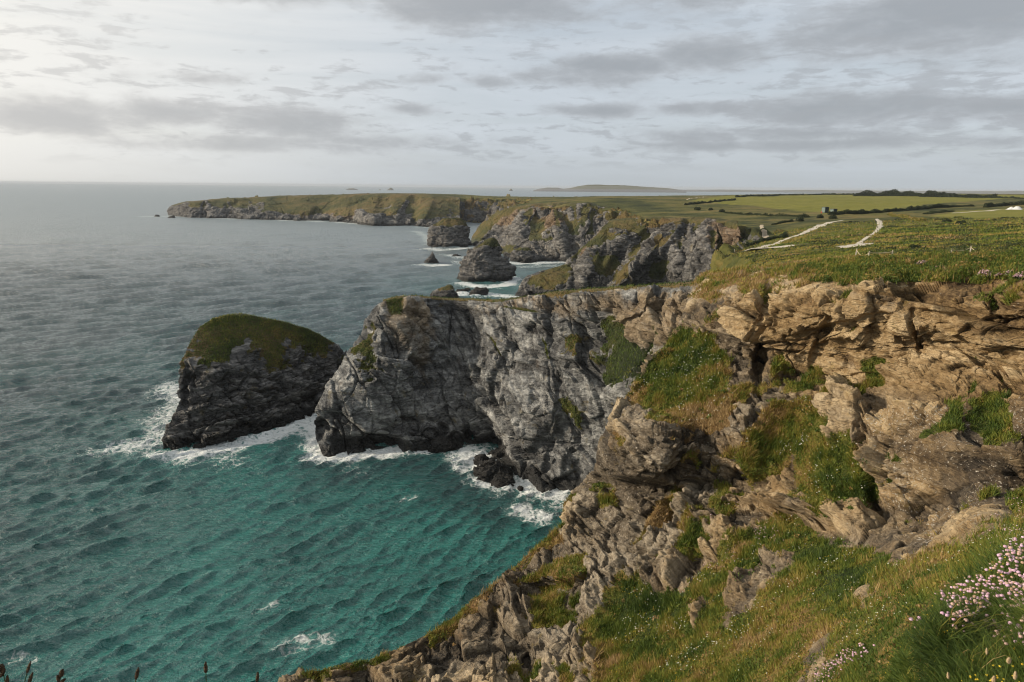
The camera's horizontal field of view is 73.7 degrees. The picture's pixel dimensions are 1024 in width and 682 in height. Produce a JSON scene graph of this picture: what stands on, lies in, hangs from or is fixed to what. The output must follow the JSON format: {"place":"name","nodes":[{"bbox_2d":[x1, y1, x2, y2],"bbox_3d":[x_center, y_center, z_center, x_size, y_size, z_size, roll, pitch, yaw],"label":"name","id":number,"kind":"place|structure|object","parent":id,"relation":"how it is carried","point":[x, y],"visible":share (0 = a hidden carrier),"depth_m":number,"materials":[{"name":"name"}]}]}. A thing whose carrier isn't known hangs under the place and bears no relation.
{"place":"outdoors","nodes":[
{"label":"outdoors","id":0,"kind":"place"},
{"bbox_2d":[167,193,459,226],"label":"headland","id":1,"kind":"structure","parent":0,"point":[396,209],"depth_m":1281.19,"materials":[{"name":"plant"}]},
{"bbox_2d":[0,183,824,681],"bbox_3d":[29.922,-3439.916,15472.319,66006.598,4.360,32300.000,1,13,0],"label":"sea","id":2,"kind":"structure","parent":0,"point":[128,543],"depth_m":153.63,"materials":[{"name":"liquid"}]},
{"bbox_2d":[162,312,346,449],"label":"sea stack","id":3,"kind":"object","parent":2,"relation":"in","point":[242,374],"visible":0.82,"depth_m":187.25,"materials":[{"name":"stone"}]},
{"bbox_2d":[424,251,438,262],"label":"rock pinnacle","id":4,"kind":"object","parent":2,"relation":"in","point":[431,258],"visible":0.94,"depth_m":584.69,"materials":[{"name":"stone"}]},
{"bbox_2d":[428,435,458,452],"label":"sea rock","id":5,"kind":"object","parent":2,"relation":"in","point":[440,444],"visible":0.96,"depth_m":170.98,"materials":[{"name":"grey stone"}]},
{"bbox_2d":[430,285,459,297],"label":"sea rock","id":6,"kind":"object","parent":2,"relation":"in","point":[447,291],"visible":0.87,"depth_m":396.26,"materials":[{"name":"stone"}]},
{"bbox_2d":[427,217,471,246],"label":"sea stack","id":7,"kind":"object","parent":2,"relation":"in","point":[447,232],"visible":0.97,"depth_m":747.92,"materials":[{"name":"stone"}]},
{"bbox_2d":[455,288,470,292],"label":"sea rock","id":8,"kind":"object","parent":2,"relation":"in","point":[465,289],"visible":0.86,"depth_m":426.71,"materials":[{"name":"grey stone"}]},
{"bbox_2d":[469,287,488,294],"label":"sea rock","id":9,"kind":"object","parent":2,"relation":"in","point":[481,291],"visible":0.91,"depth_m":416.97,"materials":[{"name":"grey stone"}]},
{"bbox_2d":[473,454,488,464],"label":"sea rock","id":10,"kind":"object","parent":2,"relation":"in","point":[478,458],"visible":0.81,"depth_m":164.63,"materials":[{"name":"grey stone"}]},
{"bbox_2d":[457,238,516,281],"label":"sea stack","id":11,"kind":"object","parent":2,"relation":"in","point":[485,260],"visible":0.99,"depth_m":479.88,"materials":[{"name":"stone"}]},
{"bbox_2d":[472,459,513,482],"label":"sea rock","id":12,"kind":"object","parent":2,"relation":"in","point":[486,470],"visible":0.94,"depth_m":156.49,"materials":[{"name":"grey stone"}]},
{"bbox_2d":[491,473,515,487],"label":"sea rock","id":13,"kind":"object","parent":2,"relation":"in","point":[499,481],"visible":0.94,"depth_m":152.16,"materials":[{"name":"grey stone"}]},
{"bbox_2d":[509,247,546,262],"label":"sea rock","id":14,"kind":"object","parent":2,"relation":"in","point":[525,255],"visible":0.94,"depth_m":603.18,"materials":[{"name":"stone"}]},
{"bbox_2d":[314,281,693,492],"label":"rocky headland","id":15,"kind":"structure","parent":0,"point":[443,367],"depth_m":169.28,"materials":[{"name":"stone"}]},
{"bbox_2d":[350,280,694,425],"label":"turf","id":16,"kind":"structure","parent":15,"relation":"on","point":[501,298],"depth_m":150.27,"materials":[{"name":"green plant"}]},
{"bbox_2d":[0,0,1023,190],"label":"sky","id":17,"kind":"structure","parent":0,"point":[874,95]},
{"bbox_2d":[244,194,784,249],"bbox_3d":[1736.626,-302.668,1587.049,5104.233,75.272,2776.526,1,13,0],"label":"cove slopes","id":18,"kind":"structure","parent":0,"point":[477,212],"depth_m":708.37,"materials":[{"name":"grey stone"}]},
{"bbox_2d":[746,231,787,245],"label":"scrub bank","id":19,"kind":"structure","parent":18,"relation":"on","point":[761,239],"depth_m":256.40,"materials":[{"name":"green plant"}]},
{"bbox_2d":[771,219,793,224],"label":"scrub bank","id":20,"kind":"structure","parent":18,"relation":"on","point":[785,221],"depth_m":379.21,"materials":[{"name":"green plant"}]},
{"bbox_2d":[795,217,804,221],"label":"bush","id":21,"kind":"object","parent":18,"relation":"on","point":[800,219],"visible":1,"depth_m":376.17,"materials":[{"name":"green plant"}]},
{"bbox_2d":[796,213,809,217],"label":"bush","id":22,"kind":"object","parent":18,"relation":"on","point":[803,215],"visible":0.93,"depth_m":421.79,"materials":[{"name":"green plant"}]},
{"bbox_2d":[829,214,837,218],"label":"bush","id":23,"kind":"object","parent":18,"relation":"on","point":[832,216],"visible":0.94,"depth_m":385.43,"materials":[{"name":"green plant"}]},
{"bbox_2d":[471,202,608,261],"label":"bay cliff","id":24,"kind":"structure","parent":0,"point":[555,235],"depth_m":671.84,"materials":[{"name":"grey stone"}]},
{"bbox_2d":[533,185,685,192],"bbox_3d":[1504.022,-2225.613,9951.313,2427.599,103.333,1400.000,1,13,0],"label":"island","id":25,"kind":"structure","parent":0,"point":[604,188],"depth_m":9366.10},
{"bbox_2d":[227,193,1023,270],"bbox_3d":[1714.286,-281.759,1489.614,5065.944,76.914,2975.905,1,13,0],"label":"clifftop land","id":26,"kind":"structure","parent":0,"point":[662,206],"depth_m":487.68,"materials":[{"name":"green plant"}]},
{"bbox_2d":[723,211,797,216],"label":"hedge","id":27,"kind":"object","parent":26,"relation":"on","point":[765,214],"visible":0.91,"depth_m":460.41,"materials":[{"name":"green plant"}]},
{"bbox_2d":[735,193,855,196],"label":"hedge","id":28,"kind":"object","parent":26,"relation":"on","point":[762,195],"visible":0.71,"depth_m":1166.64,"materials":[{"name":"green plant"}]},
{"bbox_2d":[707,216,1023,270],"bbox_3d":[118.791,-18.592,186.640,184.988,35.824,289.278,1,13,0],"label":"heath grass","id":29,"kind":"structure","parent":26,"relation":"on","point":[987,234],"depth_m":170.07,"materials":[{"name":"green plant"}]},
{"bbox_2d":[827,203,973,214],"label":"hedge","id":30,"kind":"object","parent":26,"relation":"on","point":[908,208],"visible":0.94,"depth_m":453.55,"materials":[{"name":"green plant"}]},
{"bbox_2d":[886,212,926,220],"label":"field bank","id":31,"kind":"structure","parent":26,"relation":"on","point":[891,214],"depth_m":333.25,"materials":[{"name":"green plant"}]},
{"bbox_2d":[922,210,953,213],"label":"scrub bank","id":32,"kind":"structure","parent":26,"relation":"on","point":[935,211],"depth_m":422.78,"materials":[{"name":"green plant"}]},
{"bbox_2d":[983,200,1023,207],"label":"hedge","id":33,"kind":"object","parent":26,"relation":"on","point":[990,204],"visible":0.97,"depth_m":514.88,"materials":[{"name":"green plant"}]},
{"bbox_2d":[515,217,741,296],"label":"bay cliff","id":34,"kind":"structure","parent":0,"point":[621,252],"depth_m":393.28,"materials":[{"name":"grey stone"}]},
{"bbox_2d":[278,262,1023,681],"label":"cliff","id":35,"kind":"structure","parent":0,"point":[932,344],"depth_m":40.89,"materials":[{"name":"brown stone"}]},
{"bbox_2d":[296,248,1023,681],"bbox_3d":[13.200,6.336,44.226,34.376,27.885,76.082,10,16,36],"label":"grass","id":36,"kind":"structure","parent":35,"relation":"on","point":[928,646],"depth_m":33.59,"materials":[{"name":"green plant"}]},
{"bbox_2d":[612,338,1014,666],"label":"white flowers","id":37,"kind":"object","parent":35,"relation":"on","point":[760,544],"visible":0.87,"depth_m":33.25,"materials":[{"name":"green plant"}]},
{"bbox_2d":[610,256,1023,681],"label":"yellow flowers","id":38,"kind":"object","parent":35,"relation":"on","point":[876,605],"visible":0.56,"depth_m":10.49,"materials":[{"name":"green plant"}]},
{"bbox_2d":[810,642,875,681],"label":"thrift clump","id":39,"kind":"object","parent":35,"relation":"on","point":[837,663],"visible":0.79,"depth_m":10.55,"materials":[{"name":"pink plant"}]},
{"bbox_2d":[673,482,1023,567],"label":"pink flowers","id":40,"kind":"object","parent":35,"relation":"on","point":[983,534],"visible":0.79,"depth_m":25.49,"materials":[{"name":"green plant"}]},
{"bbox_2d":[791,246,1023,285],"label":"verge herbs","id":41,"kind":"object","parent":35,"relation":"on","point":[891,274],"visible":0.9,"depth_m":42.99,"materials":[{"name":"green plant"}]},
{"bbox_2d":[898,616,920,640],"bbox_3d":[3.087,2.190,5.185,0.325,0.634,1.112,9,15,32],"label":"thrift clump","id":42,"kind":"object","parent":35,"relation":"on","point":[911,619],"visible":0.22,"depth_m":4.98,"materials":[{"name":"pink plant"}]},
{"bbox_2d":[905,592,1023,679],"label":"long grass","id":43,"kind":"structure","parent":35,"relation":"on","point":[982,622],"depth_m":3.73,"materials":[{"name":"plant"}]},
{"bbox_2d":[930,565,1023,645],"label":"thrift clump","id":44,"kind":"object","parent":35,"relation":"on","point":[1000,583],"visible":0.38,"depth_m":4.21,"materials":[{"name":"pink plant"}]},
{"bbox_2d":[976,269,992,278],"bbox_3d":[26.989,-3.814,38.791,1.190,0.540,1.092,1,13,0],"label":"thrift cushion","id":45,"kind":"object","parent":35,"relation":"on","point":[983,272],"visible":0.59,"depth_m":38.60,"materials":[{"name":"pink plant"}]},
{"bbox_2d":[985,648,987,678],"bbox_3d":[2.025,1.537,2.947,0.030,0.477,0.014,4,13,16],"label":"grass seed head","id":46,"kind":"object","parent":35,"relation":"on","point":[986,650],"depth_m":2.91},
{"bbox_2d":[983,531,1023,582],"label":"thrift clump","id":47,"kind":"object","parent":35,"relation":"on","point":[1010,555],"visible":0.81,"depth_m":4.72,"materials":[{"name":"pink plant"}]},
{"bbox_2d":[1012,271,1023,279],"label":"thrift cushion","id":48,"kind":"object","parent":35,"relation":"on","point":[1017,276],"visible":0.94,"depth_m":35.78,"materials":[{"name":"pink plant"}]},
{"bbox_2d":[760,225,768,237],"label":"path","id":49,"kind":"structure","parent":0,"point":[764,233],"depth_m":288.99,"materials":[{"name":"beige gravel"}]},
{"bbox_2d":[747,244,794,250],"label":"path","id":50,"kind":"structure","parent":0,"point":[772,247],"depth_m":190.26,"materials":[{"name":"beige gravel"}]},
{"bbox_2d":[745,220,842,250],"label":"path","id":51,"kind":"structure","parent":0,"point":[809,229],"depth_m":268.99,"materials":[{"name":"beige gravel"}]},
{"bbox_2d":[686,190,1023,193],"bbox_3d":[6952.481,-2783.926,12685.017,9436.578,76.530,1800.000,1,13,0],"label":"coast","id":52,"kind":"structure","parent":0,"point":[860,191],"depth_m":11975.86,"materials":[{"name":"stone"}]},
{"bbox_2d":[838,243,872,247],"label":"path","id":53,"kind":"structure","parent":0,"point":[850,245],"depth_m":143.74,"materials":[{"name":"beige gravel"}]},
{"bbox_2d":[692,194,1023,213],"bbox_3d":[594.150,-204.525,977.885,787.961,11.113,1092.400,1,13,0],"label":"field","id":54,"kind":"structure","parent":0,"point":[812,203],"depth_m":751.72,"materials":[{"name":"green plant"}]},
{"bbox_2d":[684,198,735,204],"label":"hedge","id":55,"kind":"object","parent":54,"relation":"on","point":[710,201],"visible":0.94,"depth_m":724.07,"materials":[{"name":"green plant"}]},
{"bbox_2d":[822,207,828,212],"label":"storage hut","id":56,"kind":"object","parent":54,"relation":"on","point":[825,209],"visible":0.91,"depth_m":464.89,"materials":[{"name":"white paint"}]},
{"bbox_2d":[852,189,997,197],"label":"tree belt","id":57,"kind":"object","parent":54,"relation":"on","point":[928,193],"visible":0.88,"depth_m":970.88,"materials":[{"name":"green plant"}]},
{"bbox_2d":[989,196,1023,198],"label":"hedge","id":58,"kind":"object","parent":54,"relation":"on","point":[1005,197],"visible":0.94,"depth_m":847.33,"materials":[{"name":"green plant"}]},
{"bbox_2d":[856,219,882,243],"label":"path","id":59,"kind":"structure","parent":0,"point":[878,228],"depth_m":237.65,"materials":[{"name":"beige gravel"}]},
{"bbox_2d":[933,208,1023,218],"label":"field","id":60,"kind":"structure","parent":0,"point":[995,213],"depth_m":355.39,"materials":[{"name":"green plant"}]},
{"bbox_2d":[1011,206,1021,209],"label":"gravel heap","id":61,"kind":"object","parent":60,"relation":"on","point":[1017,208],"visible":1,"depth_m":416.39,"materials":[{"name":"white gravel"}]},
{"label":"grass bank","id":62,"kind":"structure","parent":0,"visible":0},
{"bbox_2d":[0,663,5,681],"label":"plantain","id":63,"kind":"object","parent":62,"relation":"on","point":[2,669],"visible":1,"depth_m":1.75,"materials":[{"name":"brown plant"}]},
{"bbox_2d":[24,661,30,681],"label":"plantain","id":64,"kind":"object","parent":62,"relation":"on","point":[28,668],"visible":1,"depth_m":1.75,"materials":[{"name":"brown plant"}]},
{"bbox_2d":[28,672,33,681],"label":"plantain","id":65,"kind":"object","parent":62,"relation":"on","point":[30,677],"visible":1,"depth_m":1.75,"materials":[{"name":"brown plant"}]},
{"bbox_2d":[59,669,63,679],"bbox_3d":[-1.196,1.223,1.831,0.089,0.784,0.019,-2,13,-11],"label":"plantain","id":66,"kind":"object","parent":62,"relation":"on","point":[61,673],"visible":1,"depth_m":1.75,"materials":[{"name":"brown plant"}]},
{"bbox_2d":[134,667,139,681],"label":"plantain","id":67,"kind":"object","parent":62,"relation":"on","point":[136,676],"visible":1,"depth_m":1.75,"materials":[{"name":"plant"}]},
{"bbox_2d":[204,662,207,681],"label":"plantain","id":68,"kind":"object","parent":62,"relation":"on","point":[205,667],"visible":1,"depth_m":1.75,"materials":[{"name":"plant"}]},
{"bbox_2d":[1004,657,1011,681],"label":"grass seed head","id":69,"kind":"object","parent":62,"relation":"on","point":[1008,660],"depth_m":2.60},
{"bbox_2d":[1013,671,1017,681],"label":"grass seed head","id":70,"kind":"object","parent":62,"relation":"on","point":[1015,675],"depth_m":2.50}
]}

